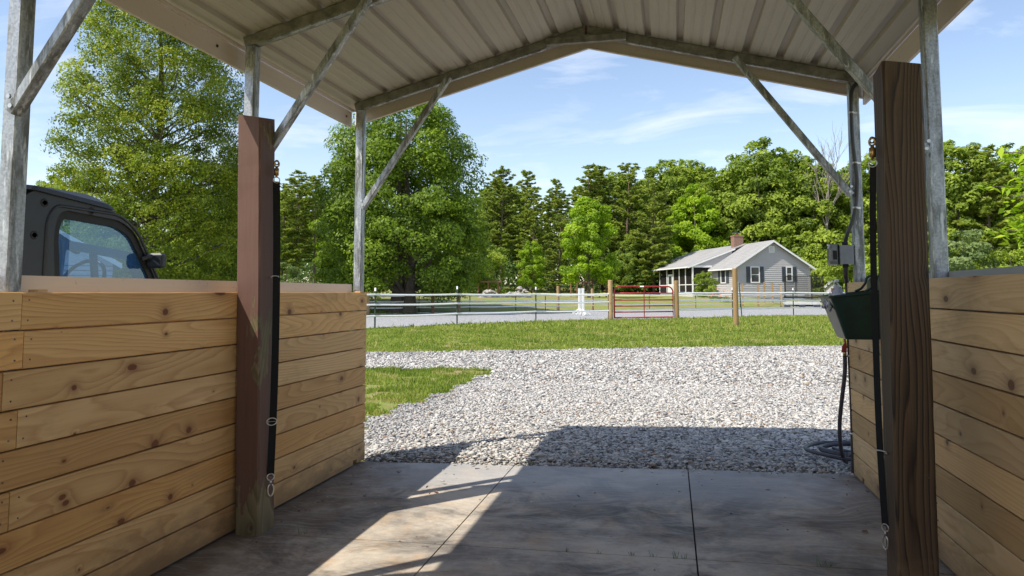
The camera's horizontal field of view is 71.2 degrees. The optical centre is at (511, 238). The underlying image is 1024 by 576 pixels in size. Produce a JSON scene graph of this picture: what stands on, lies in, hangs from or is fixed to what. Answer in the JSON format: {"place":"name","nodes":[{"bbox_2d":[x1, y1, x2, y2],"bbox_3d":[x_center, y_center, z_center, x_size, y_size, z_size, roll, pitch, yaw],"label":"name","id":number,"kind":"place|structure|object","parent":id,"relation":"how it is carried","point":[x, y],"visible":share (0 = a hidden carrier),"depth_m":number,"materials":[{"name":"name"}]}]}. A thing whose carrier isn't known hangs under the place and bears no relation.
{"place":"outdoors","nodes":[
{"label":"outdoors","id":0,"kind":"place"},
{"bbox_2d":[363,363,491,429],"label":"grass","id":1,"kind":"structure","parent":0,"point":[424,386],"depth_m":9.82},
{"bbox_2d":[0,0,1023,284],"label":"sky","id":2,"kind":"structure","parent":0,"point":[555,119],"materials":[{"name":"blue"}]},
{"bbox_2d":[150,461,956,575],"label":"concrete floor","id":3,"kind":"structure","parent":0,"point":[466,520],"depth_m":3.75,"materials":[{"name":"concrete"}]},
{"bbox_2d":[0,292,366,575],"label":"plank wall","id":4,"kind":"structure","parent":3,"relation":"on","point":[124,465],"depth_m":3.14,"materials":[{"name":"brown wood"}]},
{"bbox_2d":[235,114,274,535],"bbox_3d":[-1.390,0.439,3.879,0.195,2.233,0.157,-1,-4,12],"label":"timber post","id":5,"kind":"object","parent":3,"relation":"on","point":[254,512],"visible":0.81,"depth_m":3.82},
{"bbox_2d":[266,160,279,496],"bbox_3d":[-1.298,0.469,3.888,0.061,1.817,0.067,2,-5,-29],"label":"tie strap","id":6,"kind":"object","parent":5,"relation":"attached to","point":[272,421],"visible":1,"depth_m":3.88,"materials":[{"name":"black rubber"}]},
{"bbox_2d":[0,0,1023,411],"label":"metal shelter","id":7,"kind":"object","parent":3,"relation":"on","point":[368,60],"visible":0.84,"depth_m":4.46,"materials":[{"name":"metal"}]},
{"bbox_2d":[827,82,860,266],"bbox_3d":[2.235,-0.431,4.791,0.245,1.251,0.124,-1,-4,12],"label":"outlet box","id":8,"kind":"object","parent":7,"relation":"attached to","point":[838,254],"visible":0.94,"depth_m":4.74,"materials":[{"name":"grey metal"}]},
{"bbox_2d":[297,463,832,566],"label":"weeds","id":9,"kind":"object","parent":3,"relation":"on","point":[631,552],"visible":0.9,"depth_m":3.31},
{"bbox_2d":[252,465,943,574],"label":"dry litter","id":10,"kind":"object","parent":3,"relation":"on","point":[594,492],"visible":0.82,"depth_m":3.93,"materials":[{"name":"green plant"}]},
{"bbox_2d":[873,61,938,575],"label":"timber post","id":11,"kind":"object","parent":3,"relation":"on","point":[907,383],"visible":0.97,"depth_m":2.83,"materials":[{"name":"wood"}]},
{"bbox_2d":[868,136,888,549],"bbox_3d":[1.500,0.409,2.920,0.046,1.676,0.050,3,-5,-35],"label":"tie strap","id":12,"kind":"object","parent":11,"relation":"attached to","point":[880,451],"visible":1,"depth_m":2.92,"materials":[{"name":"black rubber"}]},
{"bbox_2d":[847,273,1023,575],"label":"plank wall","id":13,"kind":"structure","parent":3,"relation":"on","point":[978,402],"depth_m":2.80,"materials":[{"name":"brown wood"}]},
{"bbox_2d":[841,267,854,474],"bbox_3d":[2.234,0.906,4.740,0.070,1.433,0.088,-1,-4,12],"label":"water pipe","id":14,"kind":"object","parent":13,"relation":"attached to","point":[845,348],"visible":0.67,"depth_m":4.75,"materials":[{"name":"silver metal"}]},
{"bbox_2d":[803,356,850,473],"bbox_3d":[2.391,1.212,5.064,0.605,0.811,0.721,-1,-4,12],"label":"garden hose","id":15,"kind":"object","parent":14,"relation":"hanging from","point":[839,453],"visible":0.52,"depth_m":4.88,"materials":[{"name":"rubber"}]},
{"bbox_2d":[818,275,879,339],"bbox_3d":[1.972,0.389,4.103,0.344,0.367,0.342,-1,-4,12],"label":"hanging feeder","id":16,"kind":"object","parent":13,"relation":"hanging from","point":[850,315],"visible":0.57,"depth_m":3.97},
{"bbox_2d":[821,285,845,311],"bbox_3d":[1.881,0.350,4.126,0.140,0.159,0.240,-1,-4,12],"label":"rag","id":17,"kind":"object","parent":16,"relation":"in","point":[837,290],"visible":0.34,"depth_m":4.11,"materials":[{"name":"white fabric"}]},
{"bbox_2d":[290,282,842,460],"bbox_3d":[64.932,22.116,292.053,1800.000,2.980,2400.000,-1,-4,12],"label":"ground","id":18,"kind":"structure","parent":0,"point":[711,305],"depth_m":53.50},
{"bbox_2d":[35,175,86,236],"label":"broadleaf tree","id":19,"kind":"object","parent":18,"relation":"on","point":[39,183],"visible":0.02,"depth_m":88.15,"materials":[{"name":"green plant"}]},
{"bbox_2d":[59,230,121,277],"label":"garden shed","id":20,"kind":"structure","parent":18,"relation":"on","point":[83,270],"depth_m":26.74,"materials":[{"name":"stone"}]},
{"bbox_2d":[22,185,165,278],"bbox_3d":[-3.385,0.676,4.838,1.620,1.905,3.007,-1,-4,12],"label":"utility vehicle","id":21,"kind":"object","parent":18,"relation":"on","point":[47,245],"visible":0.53,"depth_m":4.51,"materials":[{"name":"black plastic"}]},
{"bbox_2d":[74,199,139,277],"bbox_3d":[-34.980,0.562,62.031,6.073,8.350,6.154,4,-6,-39],"label":"broadleaf tree","id":22,"kind":"object","parent":18,"relation":"on","point":[122,271],"visible":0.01,"depth_m":61.29,"materials":[{"name":"green plant"}]},
{"bbox_2d":[37,0,244,280],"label":"poplar tree","id":23,"kind":"object","parent":18,"relation":"on","point":[128,158],"visible":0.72,"depth_m":36.58,"materials":[{"name":"green plant"}]},
{"bbox_2d":[155,210,207,279],"bbox_3d":[-31.194,0.754,66.152,7.591,8.514,7.735,-3,-5,35],"label":"broadleaf tree","id":24,"kind":"object","parent":18,"relation":"on","point":[174,261],"visible":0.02,"depth_m":63.97,"materials":[{"name":"green plant"}]},
{"bbox_2d":[165,168,237,277],"bbox_3d":[-23.698,-0.450,56.164,6.771,10.338,6.251,-1,-4,10],"label":"broadleaf tree","id":25,"kind":"object","parent":18,"relation":"on","point":[208,244],"visible":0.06,"depth_m":55.00,"materials":[{"name":"green plant"}]},
{"bbox_2d":[202,195,285,274],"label":"broadleaf tree","id":26,"kind":"object","parent":18,"relation":"on","point":[281,246],"depth_m":66.93,"materials":[{"name":"green plant"}]},
{"bbox_2d":[223,250,282,280],"bbox_3d":[-21.110,2.687,57.989,5.624,4.710,5.730,3,-5,-33],"label":"shrub","id":27,"kind":"object","parent":18,"relation":"on","point":[235,279],"visible":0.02,"depth_m":56.50,"materials":[{"name":"green plant"}]},
{"bbox_2d":[280,221,288,270],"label":"pine tree","id":28,"kind":"object","parent":18,"relation":"on","point":[281,258],"visible":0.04,"depth_m":72.36,"materials":[{"name":"green plant"}]},
{"bbox_2d":[280,262,303,282],"bbox_3d":[-16.521,3.088,51.822,2.720,2.810,2.743,0,-4,-2],"label":"shrub","id":29,"kind":"object","parent":18,"relation":"on","point":[296,277],"visible":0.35,"depth_m":51.94,"materials":[{"name":"green plant"}]},
{"bbox_2d":[280,183,304,275],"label":"pine tree","id":30,"kind":"object","parent":18,"relation":"on","point":[285,211],"visible":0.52,"depth_m":77.96,"materials":[{"name":"green plant"}]},
{"bbox_2d":[280,177,312,266],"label":"pine tree","id":31,"kind":"object","parent":18,"relation":"on","point":[293,192],"visible":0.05,"depth_m":111.09,"materials":[{"name":"green plant"}]},
{"bbox_2d":[280,169,319,275],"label":"pine tree","id":32,"kind":"object","parent":18,"relation":"on","point":[306,232],"visible":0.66,"depth_m":80.17,"materials":[{"name":"green plant"}]},
{"bbox_2d":[291,178,325,282],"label":"pine tree","id":33,"kind":"object","parent":18,"relation":"on","point":[311,213],"visible":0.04,"depth_m":110.60,"materials":[{"name":"green plant"}]},
{"bbox_2d":[299,175,331,282],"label":"pine tree","id":34,"kind":"object","parent":18,"relation":"on","point":[313,180],"visible":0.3,"depth_m":84.16,"materials":[{"name":"green plant"}]},
{"bbox_2d":[308,160,374,292],"bbox_3d":[-10.732,-0.554,47.111,4.953,9.868,4.906,-1,-4,12],"label":"young tree","id":35,"kind":"object","parent":18,"relation":"on","point":[324,262],"visible":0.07,"depth_m":46.17,"materials":[{"name":"green plant"}]},
{"bbox_2d":[311,101,491,313],"bbox_3d":[-6.565,-1.933,43.337,11.246,13.607,11.284,-1,-4,12],"label":"shade tree","id":36,"kind":"object","parent":18,"relation":"on","point":[395,241],"visible":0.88,"depth_m":40.86,"materials":[{"name":"green plant"}]},
{"bbox_2d":[454,223,488,291],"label":"broadleaf tree","id":37,"kind":"object","parent":18,"relation":"on","point":[480,277],"visible":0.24,"depth_m":65.50,"materials":[{"name":"green plant"}]},
{"bbox_2d":[479,289,497,296],"bbox_3d":[-1.898,4.855,61.811,2.149,0.963,1.666,0,-4,0],"label":"rubble pile","id":38,"kind":"object","parent":18,"relation":"on","point":[487,291],"visible":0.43,"depth_m":61.49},
{"bbox_2d":[478,281,499,293],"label":"lean to","id":39,"kind":"object","parent":18,"relation":"on","point":[488,285],"visible":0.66,"depth_m":65.81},
{"bbox_2d":[463,241,516,293],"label":"shrub","id":40,"kind":"object","parent":18,"relation":"on","point":[498,258],"visible":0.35,"depth_m":68.59,"materials":[{"name":"green plant"}]},
{"bbox_2d":[124,243,867,294],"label":"undergrowth","id":41,"kind":"object","parent":18,"relation":"on","point":[515,269],"visible":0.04,"depth_m":88.02,"materials":[{"name":"green plant"}]},
{"bbox_2d":[475,169,516,289],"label":"pine tree","id":42,"kind":"object","parent":18,"relation":"on","point":[488,195],"visible":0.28,"depth_m":88.05,"materials":[{"name":"green plant"}]},
{"bbox_2d":[474,198,521,278],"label":"broadleaf tree","id":43,"kind":"object","parent":18,"relation":"on","point":[506,243],"visible":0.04,"depth_m":105.25,"materials":[{"name":"green plant"}]},
{"bbox_2d":[481,166,524,288],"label":"pine tree","id":44,"kind":"object","parent":18,"relation":"on","point":[503,172],"visible":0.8,"depth_m":86.15,"materials":[{"name":"green plant"}]},
{"bbox_2d":[474,184,531,283],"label":"tree","id":45,"kind":"object","parent":18,"relation":"on","point":[521,205],"visible":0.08,"depth_m":107.65,"materials":[{"name":"green plant"}]},
{"bbox_2d":[498,291,531,297],"bbox_3d":[0.223,4.928,61.800,3.171,0.728,1.511,0,-4,0],"label":"rubble pile","id":46,"kind":"object","parent":18,"relation":"on","point":[509,292],"visible":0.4,"depth_m":61.38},
{"bbox_2d":[514,286,528,296],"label":"rubble pile","id":47,"kind":"object","parent":18,"relation":"on","point":[520,289],"visible":0.32,"depth_m":65.43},
{"bbox_2d":[508,169,545,289],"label":"pine tree","id":48,"kind":"object","parent":18,"relation":"on","point":[525,174],"visible":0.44,"depth_m":90.37,"materials":[{"name":"green plant"}]},
{"bbox_2d":[516,240,546,292],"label":"young tree","id":49,"kind":"object","parent":18,"relation":"on","point":[537,267],"visible":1,"depth_m":71.69,"materials":[{"name":"green plant"}]},
{"bbox_2d":[513,187,554,292],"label":"pine tree","id":50,"kind":"object","parent":18,"relation":"on","point":[530,222],"visible":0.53,"depth_m":83.87,"materials":[{"name":"green plant"}]},
{"bbox_2d":[531,201,550,267],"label":"pine tree","id":51,"kind":"object","parent":18,"relation":"on","point":[539,219],"visible":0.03,"depth_m":113.92,"materials":[{"name":"green plant"}]},
{"bbox_2d":[539,195,561,284],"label":"pine tree","id":52,"kind":"object","parent":18,"relation":"on","point":[547,210],"visible":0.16,"depth_m":109.80,"materials":[{"name":"green plant"}]},
{"bbox_2d":[540,178,568,290],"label":"pine tree","id":53,"kind":"object","parent":18,"relation":"on","point":[554,200],"visible":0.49,"depth_m":92.35,"materials":[{"name":"green plant"}]},
{"bbox_2d":[541,215,573,293],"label":"pine tree","id":54,"kind":"object","parent":18,"relation":"on","point":[555,252],"visible":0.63,"depth_m":75.67,"materials":[{"name":"green plant"}]},
{"bbox_2d":[549,190,570,234],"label":"pine tree","id":55,"kind":"object","parent":18,"relation":"on","point":[566,199],"visible":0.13,"depth_m":118.17,"materials":[{"name":"green plant"}]},
{"bbox_2d":[565,189,583,260],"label":"pine tree","id":56,"kind":"object","parent":18,"relation":"on","point":[573,199],"visible":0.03,"depth_m":105.24,"materials":[{"name":"green plant"}]},
{"bbox_2d":[556,162,613,291],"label":"pine tree","id":57,"kind":"object","parent":18,"relation":"on","point":[579,190],"visible":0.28,"depth_m":92.34,"materials":[{"name":"green plant"}]},
{"bbox_2d":[558,196,621,297],"bbox_3d":[6.758,0.843,62.129,5.470,9.174,5.464,-1,-4,12],"label":"young tree","id":58,"kind":"object","parent":18,"relation":"on","point":[581,249],"visible":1,"depth_m":61.14,"materials":[{"name":"green plant"}]},
{"bbox_2d":[366,286,826,314],"bbox_3d":[6.380,4.291,50.991,67.249,1.757,1.936,3,-5,-35],"label":"arena fence","id":59,"kind":"object","parent":18,"relation":"on","point":[558,306],"visible":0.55,"depth_m":48.40,"materials":[{"name":"white plastic"}]},
{"bbox_2d":[366,307,826,327],"bbox_3d":[7.919,4.410,41.519,89.462,0.001,16.940,3,-5,-34],"label":"riding arena","id":60,"kind":"object","parent":18,"relation":"on","point":[382,322],"visible":0.29,"depth_m":39.34},
{"bbox_2d":[572,288,586,313],"bbox_3d":[3.902,3.644,41.343,0.672,1.500,0.672,-3,-5,34],"label":"jump standard","id":61,"kind":"object","parent":60,"relation":"on","point":[579,300],"visible":0.66,"depth_m":41.30,"materials":[{"name":"white paint"}]},
{"bbox_2d":[575,288,590,315],"bbox_3d":[3.906,3.493,39.349,0.672,1.500,0.672,-3,-5,34],"label":"jump standard","id":62,"kind":"object","parent":60,"relation":"on","point":[582,313],"visible":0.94,"depth_m":39.29,"materials":[{"name":"white paint"}]},
{"bbox_2d":[783,302,821,306],"bbox_3d":[24.266,5.545,59.776,3.100,0.529,0.850,0,-4,-6],"label":"pole stack","id":63,"kind":"object","parent":60,"relation":"on","point":[803,304],"visible":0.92,"depth_m":59.56,"materials":[{"name":"white paint"}]},
{"bbox_2d":[363,309,834,332],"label":"grass","id":64,"kind":"structure","parent":18,"relation":"on","point":[812,322],"depth_m":27.20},
{"bbox_2d":[366,280,844,326],"bbox_3d":[3.829,2.665,30.618,57.287,1.850,4.763,3,-6,-38],"label":"arena fence","id":65,"kind":"object","parent":18,"relation":"on","point":[610,299],"visible":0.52,"depth_m":32.28,"materials":[{"name":"white plastic"}]},
{"bbox_2d":[613,286,673,318],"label":"farm gate","id":66,"kind":"structure","parent":65,"relation":"attached to","point":[644,300],"depth_m":33.82,"materials":[{"name":"red metal"}]},
{"bbox_2d":[364,346,849,475],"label":"gravel drive","id":67,"kind":"structure","parent":18,"relation":"on","point":[424,460],"depth_m":5.72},
{"bbox_2d":[363,379,850,473],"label":"gravel stones","id":68,"kind":"object","parent":67,"relation":"on","point":[550,415],"visible":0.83,"depth_m":6.55,"materials":[{"name":"gravel"}]},
{"bbox_2d":[365,345,848,386],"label":"gravel stones","id":69,"kind":"object","parent":67,"relation":"on","point":[797,362],"visible":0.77,"depth_m":12.40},
{"bbox_2d":[587,165,628,291],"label":"pine tree","id":70,"kind":"object","parent":18,"relation":"on","point":[600,192],"visible":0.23,"depth_m":93.65,"materials":[{"name":"green plant"}]},
{"bbox_2d":[589,171,648,290],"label":"pine tree","id":71,"kind":"object","parent":18,"relation":"on","point":[622,184],"visible":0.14,"depth_m":96.89,"materials":[{"name":"green plant"}]},
{"bbox_2d":[599,162,658,292],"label":"pine tree","id":72,"kind":"object","parent":18,"relation":"on","point":[630,176],"visible":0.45,"depth_m":89.81,"materials":[{"name":"green plant"}]},
{"bbox_2d":[612,230,658,292],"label":"broadleaf tree","id":73,"kind":"object","parent":18,"relation":"on","point":[625,280],"visible":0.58,"depth_m":86.11,"materials":[{"name":"green plant"}]},
{"bbox_2d":[620,178,679,292],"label":"pine tree","id":74,"kind":"object","parent":18,"relation":"on","point":[653,250],"visible":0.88,"depth_m":85.53,"materials":[{"name":"green plant"}]},
{"bbox_2d":[637,251,677,292],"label":"shrub","id":75,"kind":"object","parent":18,"relation":"on","point":[657,283],"visible":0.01,"depth_m":90.06,"materials":[{"name":"green plant"}]},
{"bbox_2d":[632,159,699,260],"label":"broadleaf tree","id":76,"kind":"object","parent":18,"relation":"on","point":[678,189],"visible":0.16,"depth_m":98.85,"materials":[{"name":"green plant"}]},
{"bbox_2d":[655,159,715,252],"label":"broadleaf tree","id":77,"kind":"object","parent":18,"relation":"on","point":[694,168],"visible":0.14,"depth_m":103.15,"materials":[{"name":"green plant"}]},
{"bbox_2d":[657,183,730,258],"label":"young tree","id":78,"kind":"object","parent":18,"relation":"on","point":[694,232],"visible":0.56,"depth_m":91.66,"materials":[{"name":"green plant"}]},
{"bbox_2d":[692,271,718,296],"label":"shrub","id":79,"kind":"object","parent":18,"relation":"on","point":[704,287],"visible":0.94,"depth_m":67.62,"materials":[{"name":"green plant"}]},
{"bbox_2d":[691,166,722,191],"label":"broadleaf tree","id":80,"kind":"object","parent":18,"relation":"on","point":[710,169],"depth_m":115.55,"materials":[{"name":"green plant"}]},
{"bbox_2d":[685,169,759,252],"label":"broadleaf tree","id":81,"kind":"object","parent":18,"relation":"on","point":[712,193],"visible":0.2,"depth_m":96.51,"materials":[{"name":"green plant"}]},
{"bbox_2d":[648,232,815,297],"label":"house","id":82,"kind":"structure","parent":18,"relation":"on","point":[768,263],"depth_m":70.39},
{"bbox_2d":[668,274,672,292],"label":"porch door","id":83,"kind":"structure","parent":82,"relation":"in","point":[670,277],"depth_m":80.57,"materials":[{"name":"white paint"}]},
{"bbox_2d":[720,270,725,282],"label":"window","id":84,"kind":"structure","parent":82,"relation":"in","point":[722,272],"depth_m":71.82,"materials":[{"name":"white paint"}]},
{"bbox_2d":[750,266,759,282],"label":"window","id":85,"kind":"structure","parent":82,"relation":"in","point":[754,270],"depth_m":69.61,"materials":[{"name":"white paint"}]},
{"bbox_2d":[786,267,792,281],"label":"window","id":86,"kind":"structure","parent":82,"relation":"in","point":[789,270],"depth_m":70.12,"materials":[{"name":"white paint"}]},
{"bbox_2d":[732,268,738,324],"bbox_3d":[8.417,2.219,26.928,0.203,2.180,0.208,-1,-4,12],"label":"wooden post","id":87,"kind":"object","parent":18,"relation":"on","point":[735,296],"visible":0.88,"depth_m":26.86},
{"bbox_2d":[723,170,776,234],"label":"broadleaf tree","id":88,"kind":"object","parent":18,"relation":"on","point":[752,191],"visible":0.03,"depth_m":103.00,"materials":[{"name":"green plant"}]},
{"bbox_2d":[741,282,781,306],"bbox_3d":[22.667,4.994,63.222,2.582,2.352,5.848,-4,-6,39],"label":"garden fence","id":89,"kind":"object","parent":18,"relation":"on","point":[771,287],"visible":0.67,"depth_m":62.28,"materials":[{"name":"wood"}]},
{"bbox_2d":[703,136,825,254],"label":"broadleaf tree","id":90,"kind":"object","parent":18,"relation":"on","point":[738,166],"visible":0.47,"depth_m":92.11,"materials":[{"name":"green plant"}]},
{"bbox_2d":[750,149,822,246],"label":"broadleaf tree","id":91,"kind":"object","parent":18,"relation":"on","point":[792,165],"visible":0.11,"depth_m":99.56,"materials":[{"name":"green plant"}]},
{"bbox_2d":[783,275,823,301],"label":"trampoline","id":92,"kind":"object","parent":18,"relation":"on","point":[811,276],"visible":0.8,"depth_m":65.74,"materials":[{"name":"black metal"}]},
{"bbox_2d":[763,158,864,285],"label":"broadleaf tree","id":93,"kind":"object","parent":18,"relation":"on","point":[842,219],"visible":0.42,"depth_m":89.36,"materials":[{"name":"green plant"}]},
{"bbox_2d":[791,229,869,295],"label":"shrub","id":94,"kind":"object","parent":18,"relation":"on","point":[816,255],"visible":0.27,"depth_m":84.69,"materials":[{"name":"green plant"}]},
{"bbox_2d":[795,121,866,246],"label":"dead tree","id":95,"kind":"object","parent":18,"relation":"on","point":[827,193],"visible":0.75,"depth_m":87.83,"materials":[{"name":"brown wood"}]},
{"bbox_2d":[824,280,841,291],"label":"playhouse","id":96,"kind":"object","parent":18,"relation":"on","point":[829,288],"visible":0.51,"depth_m":77.90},
{"bbox_2d":[807,166,869,272],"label":"broadleaf tree","id":97,"kind":"object","parent":18,"relation":"on","point":[846,171],"visible":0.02,"depth_m":95.15,"materials":[{"name":"green plant"}]},
{"bbox_2d":[817,244,869,291],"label":"shrub","id":98,"kind":"object","parent":18,"relation":"on","point":[834,269],"visible":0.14,"depth_m":76.83,"materials":[{"name":"green plant"}]},
{"bbox_2d":[825,153,877,256],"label":"broadleaf tree","id":99,"kind":"object","parent":18,"relation":"on","point":[844,206],"visible":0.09,"depth_m":89.50,"materials":[{"name":"green plant"}]},
{"bbox_2d":[843,251,878,291],"bbox_3d":[34.249,3.951,65.772,6.693,5.501,6.569,2,-5,-27],"label":"shrub","id":100,"kind":"object","parent":18,"relation":"on","point":[867,269],"visible":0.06,"depth_m":64.92,"materials":[{"name":"green plant"}]},
{"bbox_2d":[863,188,954,257],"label":"broadleaf tree","id":101,"kind":"object","parent":18,"relation":"on","point":[867,218],"visible":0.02,"depth_m":87.70,"materials":[{"name":"green plant"}]},
{"bbox_2d":[926,139,1008,270],"bbox_3d":[41.441,-1.330,66.393,8.960,15.840,8.272,2,-5,-26],"label":"broadleaf tree","id":102,"kind":"object","parent":18,"relation":"on","point":[955,179],"visible":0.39,"depth_m":64.15,"materials":[{"name":"green plant"}]},
{"bbox_2d":[929,229,1005,272],"bbox_3d":[32.974,2.454,52.219,6.052,6.252,6.105,1,-5,-15],"label":"shrub","id":103,"kind":"object","parent":18,"relation":"on","point":[960,263],"visible":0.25,"depth_m":50.52,"materials":[{"name":"green plant"}]},
{"bbox_2d":[947,143,1023,257],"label":"broadleaf tree","id":104,"kind":"object","parent":18,"relation":"on","point":[990,173],"visible":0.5,"depth_m":63.25,"materials":[{"name":"green plant"}]},
{"bbox_2d":[955,142,1023,265],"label":"broadleaf tree","id":105,"kind":"object","parent":18,"relation":"on","point":[1004,173],"visible":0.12,"depth_m":64.82,"materials":[{"name":"green plant"}]},
{"bbox_2d":[974,247,1023,268],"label":"shrub","id":106,"kind":"object","parent":18,"relation":"on","point":[1013,255],"visible":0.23,"depth_m":50.11,"materials":[{"name":"green plant"}]},
{"bbox_2d":[977,146,1023,247],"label":"tree","id":107,"kind":"object","parent":18,"relation":"on","point":[1015,224],"visible":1,"depth_m":10.58,"materials":[{"name":"green plant"}]},
{"bbox_2d":[317,456,853,508],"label":"spilled gravel","id":108,"kind":"structure","parent":0,"point":[821,471],"depth_m":4.88,"materials":[{"name":"gravel"}]},
{"bbox_2d":[349,325,846,351],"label":"grass","id":109,"kind":"structure","parent":0,"point":[500,337],"depth_m":18.96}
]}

